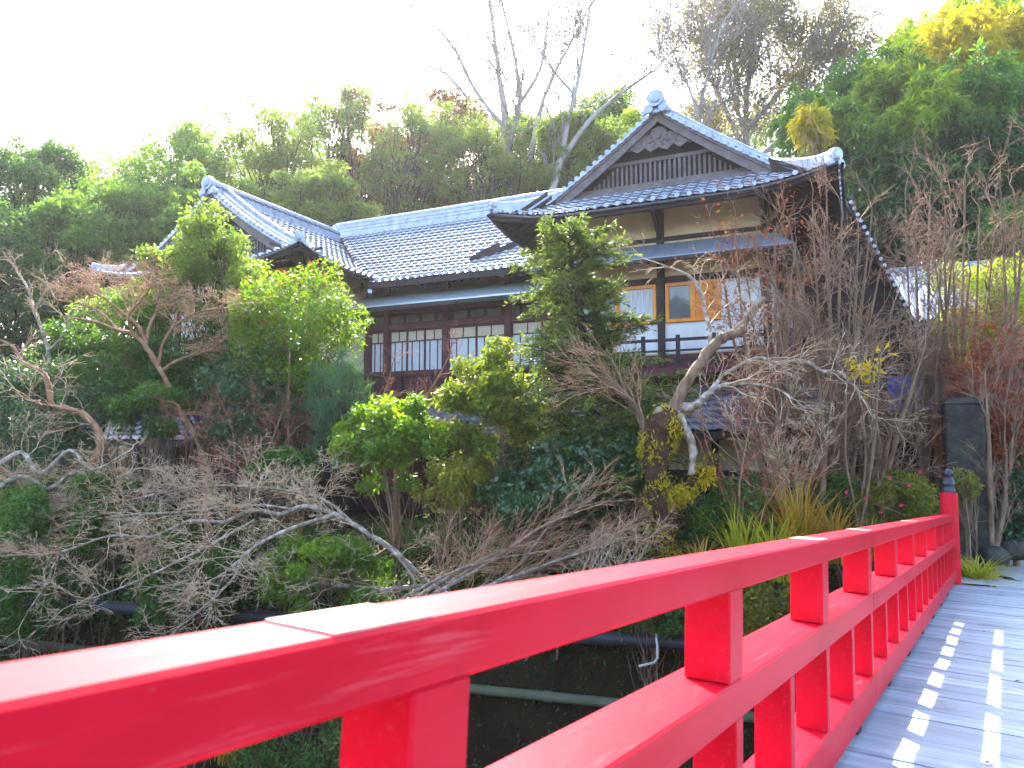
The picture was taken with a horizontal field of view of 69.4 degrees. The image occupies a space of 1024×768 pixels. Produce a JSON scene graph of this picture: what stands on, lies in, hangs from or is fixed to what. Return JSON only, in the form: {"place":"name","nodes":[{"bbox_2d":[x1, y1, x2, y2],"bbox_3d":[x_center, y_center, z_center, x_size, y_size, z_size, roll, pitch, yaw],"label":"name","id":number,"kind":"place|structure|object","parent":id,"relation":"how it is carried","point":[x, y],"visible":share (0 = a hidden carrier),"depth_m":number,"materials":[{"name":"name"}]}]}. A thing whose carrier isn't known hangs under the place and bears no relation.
{"place":"outdoors","nodes":[
{"label":"outdoors","id":0,"kind":"place"},
{"bbox_2d":[0,290,1017,767],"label":"ground","id":1,"kind":"structure","parent":0,"point":[488,732],"depth_m":13.01,"materials":[{"name":"black soil"}]},
{"bbox_2d":[0,199,61,429],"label":"broadleaf tree","id":2,"kind":"object","parent":1,"relation":"on","point":[21,233],"visible":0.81,"depth_m":36.51,"materials":[{"name":"green plant"}]},
{"bbox_2d":[0,552,99,661],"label":"understorey shrub","id":3,"kind":"object","parent":1,"relation":"on","point":[11,615],"visible":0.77,"depth_m":14.30,"materials":[{"name":"green plant"}]},
{"bbox_2d":[0,131,109,473],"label":"broadleaf tree","id":4,"kind":"object","parent":1,"relation":"on","point":[46,166],"visible":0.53,"depth_m":43.68,"materials":[{"name":"green plant"}]},
{"bbox_2d":[0,244,110,492],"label":"grey sapling","id":5,"kind":"object","parent":1,"relation":"on","point":[48,349],"visible":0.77,"depth_m":19.15,"materials":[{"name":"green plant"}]},
{"bbox_2d":[0,354,132,565],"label":"understorey shrub","id":6,"kind":"object","parent":1,"relation":"on","point":[72,442],"visible":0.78,"depth_m":17.11,"materials":[{"name":"green plant"}]},
{"bbox_2d":[18,308,117,502],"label":"understorey shrub","id":7,"kind":"object","parent":1,"relation":"on","point":[54,326],"visible":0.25,"depth_m":19.54,"materials":[{"name":"green plant"}]},
{"bbox_2d":[0,196,139,483],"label":"broadleaf tree","id":8,"kind":"object","parent":1,"relation":"on","point":[52,216],"visible":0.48,"depth_m":38.34,"materials":[{"name":"green plant"}]},
{"bbox_2d":[0,322,153,602],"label":"twisted tree","id":9,"kind":"object","parent":1,"relation":"on","point":[88,418],"visible":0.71,"depth_m":15.49,"materials":[{"name":"grey plant"}]},
{"bbox_2d":[0,469,183,656],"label":"understorey shrub","id":10,"kind":"object","parent":1,"relation":"on","point":[17,513],"visible":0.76,"depth_m":14.58,"materials":[{"name":"green plant"}]},
{"bbox_2d":[0,403,186,559],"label":"tangled branches","id":11,"kind":"object","parent":1,"relation":"on","point":[32,465],"visible":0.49,"depth_m":15.13,"materials":[{"name":"grey plant"}]},
{"bbox_2d":[14,316,184,541],"bbox_3d":[-9.899,1.155,18.291,3.496,5.557,2.726,0,-4,0],"label":"understorey shrub","id":12,"kind":"object","parent":1,"relation":"on","point":[126,376],"visible":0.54,"depth_m":17.96,"materials":[{"name":"green plant"}]},
{"bbox_2d":[33,169,174,478],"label":"broadleaf tree","id":13,"kind":"object","parent":1,"relation":"on","point":[138,233],"visible":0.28,"depth_m":40.42,"materials":[{"name":"green plant"}]},
{"bbox_2d":[63,284,180,487],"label":"understorey shrub","id":14,"kind":"object","parent":1,"relation":"on","point":[162,327],"visible":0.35,"depth_m":20.32,"materials":[{"name":"green plant"}]},
{"bbox_2d":[33,246,268,559],"bbox_3d":[-8.531,0.408,16.925,6.200,7.350,3.512,0,-4,0],"label":"flat topped maple","id":15,"kind":"object","parent":1,"relation":"on","point":[87,287],"visible":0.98,"depth_m":17.08,"materials":[{"name":"red plant"}]},
{"bbox_2d":[97,377,205,560],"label":"understorey shrub","id":16,"kind":"object","parent":1,"relation":"on","point":[127,411],"visible":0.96,"depth_m":16.65,"materials":[{"name":"green plant"}]},
{"bbox_2d":[92,117,235,225],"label":"broadleaf tree","id":17,"kind":"object","parent":1,"relation":"on","point":[183,139],"visible":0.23,"depth_m":45.28,"materials":[{"name":"green plant"}]},
{"bbox_2d":[122,240,217,530],"bbox_3d":[-9.542,-0.036,20.502,2.641,8.220,1.837,-3,-5,36],"label":"olive tree","id":18,"kind":"object","parent":1,"relation":"on","point":[150,308],"visible":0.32,"depth_m":20.49,"materials":[{"name":"green plant"}]},
{"bbox_2d":[121,313,241,537],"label":"understorey shrub","id":19,"kind":"object","parent":1,"relation":"on","point":[189,367],"visible":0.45,"depth_m":18.79,"materials":[{"name":"green plant"}]},
{"bbox_2d":[122,541,266,767],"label":"understorey shrub","id":20,"kind":"object","parent":1,"relation":"on","point":[211,566],"visible":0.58,"depth_m":13.40,"materials":[{"name":"green plant"}]},
{"bbox_2d":[151,158,263,242],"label":"broadleaf tree","id":21,"kind":"object","parent":1,"relation":"on","point":[170,218],"visible":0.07,"depth_m":39.88,"materials":[{"name":"green plant"}]},
{"bbox_2d":[159,99,257,209],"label":"broadleaf tree","id":22,"kind":"object","parent":1,"relation":"on","point":[237,152],"visible":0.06,"depth_m":62.69,"materials":[{"name":"green plant"}]},
{"bbox_2d":[155,185,273,531],"bbox_3d":[-7.922,-0.515,19.576,3.221,8.948,2.836,0,-4,0],"label":"olive tree","id":23,"kind":"object","parent":1,"relation":"on","point":[194,262],"visible":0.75,"depth_m":19.29,"materials":[{"name":"green plant"}]},
{"bbox_2d":[0,428,450,659],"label":"spreading maple","id":24,"kind":"object","parent":1,"relation":"on","point":[339,514],"visible":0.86,"depth_m":13.26,"materials":[{"name":"brown plant"}]},
{"bbox_2d":[149,371,335,553],"bbox_3d":[-5.895,2.093,16.194,4.699,4.623,2.209,0,-4,0],"label":"red twig shrub","id":25,"kind":"object","parent":1,"relation":"on","point":[233,468],"visible":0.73,"depth_m":16.11,"materials":[{"name":"brown plant"}]},
{"bbox_2d":[185,336,318,550],"bbox_3d":[-6.007,1.288,17.023,3.153,5.151,2.874,0,-4,0],"label":"understorey shrub","id":26,"kind":"object","parent":1,"relation":"on","point":[230,383],"visible":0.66,"depth_m":16.72,"materials":[{"name":"green plant"}]},
{"bbox_2d":[194,89,320,205],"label":"broadleaf tree","id":27,"kind":"object","parent":1,"relation":"on","point":[279,152],"visible":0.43,"depth_m":47.75,"materials":[{"name":"green plant"}]},
{"bbox_2d":[224,715,342,767],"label":"understorey shrub","id":28,"kind":"object","parent":1,"relation":"on","point":[306,761],"visible":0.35,"depth_m":11.24,"materials":[{"name":"green plant"}]},
{"bbox_2d":[244,443,325,611],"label":"shrub","id":29,"kind":"object","parent":1,"relation":"on","point":[283,453],"visible":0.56,"depth_m":14.78,"materials":[{"name":"green plant"}]},
{"bbox_2d":[232,338,354,536],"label":"understorey shrub","id":30,"kind":"object","parent":1,"relation":"on","point":[293,358],"visible":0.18,"depth_m":17.47,"materials":[{"name":"green plant"}]},
{"bbox_2d":[218,250,374,543],"bbox_3d":[-5.111,0.278,17.618,3.625,7.206,3.187,0,-4,0],"label":"photinia tree","id":31,"kind":"object","parent":1,"relation":"on","point":[323,317],"visible":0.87,"depth_m":17.26,"materials":[{"name":"green plant"}]},
{"bbox_2d":[268,158,384,246],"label":"broadleaf tree","id":32,"kind":"object","parent":1,"relation":"on","point":[312,190],"visible":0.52,"depth_m":39.76,"materials":[{"name":"green plant"}]},
{"bbox_2d":[256,529,397,767],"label":"understorey shrub","id":33,"kind":"object","parent":1,"relation":"on","point":[366,567],"visible":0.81,"depth_m":12.89,"materials":[{"name":"green plant"}]},
{"bbox_2d":[287,71,386,245],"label":"feathery tree","id":34,"kind":"object","parent":1,"relation":"on","point":[357,116],"visible":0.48,"depth_m":54.21,"materials":[{"name":"green plant"}]},
{"bbox_2d":[298,342,376,536],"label":"pine tree","id":35,"kind":"object","parent":1,"relation":"on","point":[345,399],"visible":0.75,"depth_m":15.79,"materials":[{"name":"green plant"}]},
{"bbox_2d":[1,597,684,667],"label":"drain pipe","id":36,"kind":"object","parent":1,"relation":"on","point":[609,638],"visible":0.38,"depth_m":13.60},
{"bbox_2d":[319,83,433,217],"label":"feathery tree","id":37,"kind":"object","parent":1,"relation":"on","point":[383,106],"visible":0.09,"depth_m":57.00,"materials":[{"name":"green plant"}]},
{"bbox_2d":[0,637,753,722],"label":"mossy pipe","id":38,"kind":"object","parent":1,"relation":"on","point":[547,696],"visible":0.3,"depth_m":12.69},
{"bbox_2d":[325,390,454,601],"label":"round shrub","id":39,"kind":"object","parent":1,"relation":"on","point":[395,427],"visible":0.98,"depth_m":14.18,"materials":[{"name":"green plant"}]},
{"bbox_2d":[0,564,795,767],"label":"bank plants","id":40,"kind":"object","parent":1,"relation":"on","point":[407,592],"visible":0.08,"depth_m":14.57,"materials":[{"name":"green plant"}]},
{"bbox_2d":[356,88,467,215],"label":"feathery tree","id":41,"kind":"object","parent":1,"relation":"on","point":[415,125],"visible":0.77,"depth_m":52.36,"materials":[{"name":"green plant"}]},
{"bbox_2d":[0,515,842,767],"bbox_3d":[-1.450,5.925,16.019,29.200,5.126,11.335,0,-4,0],"label":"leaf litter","id":42,"kind":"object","parent":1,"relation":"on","point":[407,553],"visible":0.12,"depth_m":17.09,"materials":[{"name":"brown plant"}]},
{"bbox_2d":[366,320,477,548],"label":"bare shrub","id":43,"kind":"object","parent":1,"relation":"on","point":[424,382],"visible":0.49,"depth_m":16.43,"materials":[{"name":"red plant"}]},
{"bbox_2d":[3,511,874,767],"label":"undergrowth","id":44,"kind":"object","parent":1,"relation":"on","point":[686,536],"visible":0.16,"depth_m":16.93,"materials":[{"name":"green plant"}]},
{"bbox_2d":[404,81,494,206],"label":"feathery tree","id":45,"kind":"object","parent":1,"relation":"on","point":[460,108],"visible":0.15,"depth_m":58.90,"materials":[{"name":"green plant"}]},
{"bbox_2d":[407,453,492,591],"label":"understorey shrub","id":46,"kind":"object","parent":1,"relation":"on","point":[457,482],"visible":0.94,"depth_m":13.54,"materials":[{"name":"green plant"}]},
{"bbox_2d":[424,99,534,204],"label":"feathery tree","id":47,"kind":"object","parent":1,"relation":"on","point":[493,167],"visible":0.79,"depth_m":50.19,"materials":[{"name":"green plant"}]},
{"bbox_2d":[334,0,635,196],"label":"bare tree","id":48,"kind":"object","parent":1,"relation":"on","point":[504,106],"visible":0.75,"depth_m":51.53,"materials":[{"name":"grey plant"}]},
{"bbox_2d":[430,335,547,583],"bbox_3d":[-0.469,1.584,14.497,2.411,5.149,2.047,0,-4,0],"label":"evergreen shrub","id":49,"kind":"object","parent":1,"relation":"on","point":[481,387],"visible":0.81,"depth_m":14.26,"materials":[{"name":"green plant"}]},
{"bbox_2d":[0,468,1023,767],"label":"footbridge","id":50,"kind":"object","parent":1,"relation":"on","point":[908,652],"visible":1,"depth_m":1.80,"materials":[{"name":"red paint"}]},
{"bbox_2d":[473,464,595,581],"bbox_3d":[0.439,2.966,13.396,2.299,3.132,1.998,0,-4,0],"label":"camellia","id":51,"kind":"object","parent":1,"relation":"on","point":[508,499],"visible":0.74,"depth_m":13.09,"materials":[{"name":"green plant"}]},
{"bbox_2d":[59,89,1023,536],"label":"inn","id":52,"kind":"structure","parent":1,"relation":"on","point":[419,281],"depth_m":20.11,"materials":[{"name":"grey tile"}]},
{"bbox_2d":[582,284,656,328],"bbox_3d":[2.829,-2.056,19.812,2.100,1.030,0.095,-2,-5,25],"label":"window","id":53,"kind":"structure","parent":52,"relation":"in","point":[644,298],"depth_m":19.55,"materials":[{"name":"orange wood"}]},
{"bbox_2d":[665,279,721,322],"bbox_3d":[4.636,-2.121,18.957,1.400,1.030,0.095,-2,-5,25],"label":"window","id":54,"kind":"structure","parent":52,"relation":"in","point":[677,293],"depth_m":19.00,"materials":[{"name":"orange wood"}]},
{"bbox_2d":[399,456,691,599],"bbox_3d":[0.763,2.925,12.879,5.384,3.447,2.189,0,-4,0],"label":"twig thicket","id":55,"kind":"object","parent":1,"relation":"on","point":[506,550],"visible":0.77,"depth_m":12.64,"materials":[{"name":"brown plant"}]},
{"bbox_2d":[415,212,716,584],"bbox_3d":[1.510,0.338,15.037,5.412,7.947,5.801,3,-5,-35],"label":"conifer","id":56,"kind":"object","parent":1,"relation":"on","point":[574,302],"visible":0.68,"depth_m":14.93,"materials":[{"name":"green plant"}]},
{"bbox_2d":[493,408,643,574],"bbox_3d":[1.065,2.431,14.087,3.103,3.972,2.550,0,-4,0],"label":"camellia","id":57,"kind":"object","parent":1,"relation":"on","point":[542,456],"visible":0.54,"depth_m":13.64,"materials":[{"name":"green plant"}]},
{"bbox_2d":[523,106,628,191],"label":"broadleaf tree","id":58,"kind":"object","parent":1,"relation":"on","point":[592,141],"visible":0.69,"depth_m":48.02,"materials":[{"name":"green plant"}]},
{"bbox_2d":[536,323,658,522],"bbox_3d":[1.580,1.636,13.362,2.307,5.632,1.911,0,-4,0],"label":"twig spray","id":59,"kind":"object","parent":1,"relation":"on","point":[638,413],"visible":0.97,"depth_m":13.38,"materials":[{"name":"brown plant"}]},
{"bbox_2d":[492,0,710,189],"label":"bare tree","id":60,"kind":"object","parent":1,"relation":"on","point":[573,91],"visible":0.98,"depth_m":47.41,"materials":[{"name":"grey plant"}]},
{"bbox_2d":[564,83,646,170],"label":"broadleaf tree","id":61,"kind":"object","parent":1,"relation":"on","point":[615,108],"visible":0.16,"depth_m":56.41,"materials":[{"name":"green plant"}]},
{"bbox_2d":[553,506,676,659],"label":"twig thicket","id":62,"kind":"object","parent":1,"relation":"on","point":[609,552],"visible":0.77,"depth_m":12.11,"materials":[{"name":"brown plant"}]},
{"bbox_2d":[614,607,684,691],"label":"understorey shrub","id":63,"kind":"object","parent":1,"relation":"on","point":[676,617],"visible":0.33,"depth_m":12.01,"materials":[{"name":"green plant"}]},
{"bbox_2d":[630,0,763,131],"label":"bare tree","id":64,"kind":"object","parent":1,"relation":"on","point":[697,108],"visible":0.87,"depth_m":48.47,"materials":[{"name":"grey plant"}]},
{"bbox_2d":[676,470,789,616],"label":"understorey shrub","id":65,"kind":"object","parent":1,"relation":"on","point":[701,516],"visible":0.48,"depth_m":13.12,"materials":[{"name":"green plant"}]},
{"bbox_2d":[692,492,788,591],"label":"grass tuft","id":66,"kind":"object","parent":1,"relation":"on","point":[734,537],"visible":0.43,"depth_m":12.28,"materials":[{"name":"green plant"}]},
{"bbox_2d":[616,0,894,155],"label":"bare tree","id":67,"kind":"object","parent":1,"relation":"on","point":[816,48],"visible":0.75,"depth_m":52.78,"materials":[{"name":"grey plant"}]},
{"bbox_2d":[685,372,834,543],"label":"red stem shrub","id":68,"kind":"object","parent":1,"relation":"on","point":[743,468],"visible":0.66,"depth_m":12.90,"materials":[{"name":"brown plant"}]},
{"bbox_2d":[693,176,839,539],"bbox_3d":[5.608,-0.435,16.281,3.136,8.387,2.812,0,-4,0],"label":"bush","id":69,"kind":"object","parent":1,"relation":"on","point":[726,300],"visible":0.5,"depth_m":16.21,"materials":[{"name":"brown plant"}]},
{"bbox_2d":[741,580,795,692],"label":"understorey shrub","id":70,"kind":"object","parent":1,"relation":"on","point":[762,596],"visible":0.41,"depth_m":11.69,"materials":[{"name":"green plant"}]},
{"bbox_2d":[613,226,930,655],"bbox_3d":[4.523,0.869,13.188,5.397,7.476,2.410,0,-4,0],"label":"mossy old tree","id":71,"kind":"object","parent":1,"relation":"on","point":[666,424],"visible":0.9,"depth_m":12.83,"materials":[{"name":"grey plant"}]},
{"bbox_2d":[661,312,893,600],"bbox_3d":[4.806,1.389,13.427,3.803,5.359,2.354,0,-4,0],"label":"bare bush","id":72,"kind":"object","parent":1,"relation":"on","point":[778,463],"visible":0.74,"depth_m":13.35,"materials":[{"name":"brown plant"}]},
{"bbox_2d":[741,459,862,539],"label":"grass tuft","id":73,"kind":"object","parent":1,"relation":"on","point":[804,526],"visible":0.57,"depth_m":12.45,"materials":[{"name":"green plant"}]},
{"bbox_2d":[785,101,839,321],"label":"bamboo","id":74,"kind":"object","parent":1,"relation":"on","point":[801,126],"visible":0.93,"depth_m":38.13,"materials":[{"name":"yellow plant"}]},
{"bbox_2d":[763,79,864,157],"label":"bamboo","id":75,"kind":"object","parent":1,"relation":"on","point":[781,122],"visible":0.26,"depth_m":44.04,"materials":[{"name":"green plant"}]},
{"bbox_2d":[735,277,900,533],"bbox_3d":[5.662,0.994,14.039,2.995,5.983,2.655,-2,-5,25],"label":"slim tree","id":76,"kind":"object","parent":1,"relation":"on","point":[821,483],"visible":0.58,"depth_m":13.52,"materials":[{"name":"brown plant"}]},
{"bbox_2d":[722,116,957,514],"bbox_3d":[6.245,-0.851,14.864,4.328,9.123,3.728,0,-4,0],"label":"bare bush","id":77,"kind":"object","parent":1,"relation":"on","point":[830,334],"visible":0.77,"depth_m":14.37,"materials":[{"name":"brown plant"}]},
{"bbox_2d":[810,471,870,587],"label":"azalea","id":78,"kind":"object","parent":1,"relation":"on","point":[839,482],"visible":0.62,"depth_m":13.53,"materials":[{"name":"green plant"}]},
{"bbox_2d":[797,93,885,171],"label":"bamboo","id":79,"kind":"object","parent":1,"relation":"on","point":[845,113],"visible":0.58,"depth_m":39.22,"materials":[{"name":"green plant"}]},
{"bbox_2d":[815,43,911,131],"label":"bamboo","id":80,"kind":"object","parent":1,"relation":"on","point":[843,81],"visible":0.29,"depth_m":46.91,"materials":[{"name":"green plant"}]},
{"bbox_2d":[837,332,898,527],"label":"yellow sapling","id":81,"kind":"object","parent":1,"relation":"on","point":[872,459],"visible":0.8,"depth_m":13.27,"materials":[{"name":"brown plant"}]},
{"bbox_2d":[832,279,948,570],"bbox_3d":[7.252,0.780,14.133,2.168,5.811,2.010,4,-6,-43],"label":"slim tree","id":82,"kind":"object","parent":1,"relation":"on","point":[883,460],"visible":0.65,"depth_m":13.94,"materials":[{"name":"brown plant"}]},
{"bbox_2d":[844,119,936,191],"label":"bamboo","id":83,"kind":"object","parent":1,"relation":"on","point":[879,152],"visible":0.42,"depth_m":35.47,"materials":[{"name":"green plant"}]},
{"bbox_2d":[854,182,931,263],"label":"bamboo","id":84,"kind":"object","parent":1,"relation":"on","point":[881,208],"visible":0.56,"depth_m":32.76,"materials":[{"name":"green plant"}]},
{"bbox_2d":[845,36,941,132],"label":"bamboo","id":85,"kind":"object","parent":1,"relation":"on","point":[876,87],"visible":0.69,"depth_m":41.06,"materials":[{"name":"green plant"}]},
{"bbox_2d":[847,462,959,526],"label":"azalea","id":86,"kind":"object","parent":1,"relation":"on","point":[908,498],"visible":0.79,"depth_m":13.28,"materials":[{"name":"green plant"}]},
{"bbox_2d":[863,62,979,154],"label":"bamboo","id":87,"kind":"object","parent":1,"relation":"on","point":[912,112],"visible":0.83,"depth_m":37.19,"materials":[{"name":"green plant"}]},
{"bbox_2d":[879,211,988,322],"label":"broadleaf tree","id":88,"kind":"object","parent":1,"relation":"on","point":[889,254],"visible":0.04,"depth_m":32.54,"materials":[{"name":"green plant"}]},
{"bbox_2d":[856,123,1023,499],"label":"bare bush","id":89,"kind":"object","parent":1,"relation":"on","point":[930,367],"visible":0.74,"depth_m":15.82,"materials":[{"name":"brown plant"}]},
{"bbox_2d":[896,159,991,262],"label":"bamboo","id":90,"kind":"object","parent":1,"relation":"on","point":[958,171],"visible":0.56,"depth_m":32.24,"materials":[{"name":"green plant"}]},
{"bbox_2d":[894,130,1023,449],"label":"bare bush","id":91,"kind":"object","parent":1,"relation":"on","point":[969,295],"visible":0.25,"depth_m":16.77,"materials":[{"name":"brown plant"}]},
{"bbox_2d":[898,89,1023,262],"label":"broadleaf tree","id":92,"kind":"object","parent":1,"relation":"on","point":[980,118],"visible":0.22,"depth_m":36.42,"materials":[{"name":"green plant"}]},
{"bbox_2d":[905,105,1023,462],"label":"bare bush","id":93,"kind":"object","parent":1,"relation":"on","point":[1012,228],"visible":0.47,"depth_m":16.09,"materials":[{"name":"brown plant"}]},
{"bbox_2d":[908,302,1023,496],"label":"rust leaved shrub","id":94,"kind":"object","parent":1,"relation":"on","point":[1005,393],"visible":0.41,"depth_m":14.77,"materials":[{"name":"brown plant"}]},
{"bbox_2d":[911,1,1020,80],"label":"bamboo","id":95,"kind":"object","parent":1,"relation":"on","point":[962,34],"visible":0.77,"depth_m":41.21,"materials":[{"name":"yellow plant"}]},
{"bbox_2d":[941,397,991,569],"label":"stone pillar","id":96,"kind":"structure","parent":1,"relation":"on","point":[962,421],"depth_m":13.84,"materials":[{"name":"grey stone"}]},
{"bbox_2d":[952,466,984,584],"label":"azalea","id":97,"kind":"object","parent":1,"relation":"on","point":[970,488],"visible":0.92,"depth_m":13.21,"materials":[{"name":"green plant"}]},
{"bbox_2d":[926,36,1023,129],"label":"bamboo","id":98,"kind":"object","parent":1,"relation":"on","point":[1006,71],"visible":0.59,"depth_m":37.14,"materials":[{"name":"green plant"}]},
{"bbox_2d":[936,116,1023,203],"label":"bamboo","id":99,"kind":"object","parent":1,"relation":"on","point":[985,160],"visible":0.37,"depth_m":35.66,"materials":[{"name":"green plant"}]},
{"bbox_2d":[939,187,1023,351],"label":"broadleaf tree","id":100,"kind":"object","parent":1,"relation":"on","point":[989,228],"visible":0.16,"depth_m":29.83,"materials":[{"name":"green plant"}]},
{"bbox_2d":[951,315,1023,572],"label":"dark sapling","id":101,"kind":"object","parent":1,"relation":"on","point":[995,536],"visible":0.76,"depth_m":13.62,"materials":[{"name":"brown plant"}]},
{"bbox_2d":[992,440,1023,566],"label":"understorey shrub","id":102,"kind":"object","parent":1,"relation":"on","point":[1015,526],"visible":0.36,"depth_m":14.04,"materials":[{"name":"brown plant"}]},
{"bbox_2d":[0,0,1023,345],"label":"sky","id":103,"kind":"structure","parent":0,"point":[94,74],"materials":[{"name":"white"}]},
{"bbox_2d":[921,253,1023,372],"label":"bamboo grass","id":104,"kind":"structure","parent":0,"point":[972,284],"depth_m":19.14,"materials":[{"name":"green plant"}]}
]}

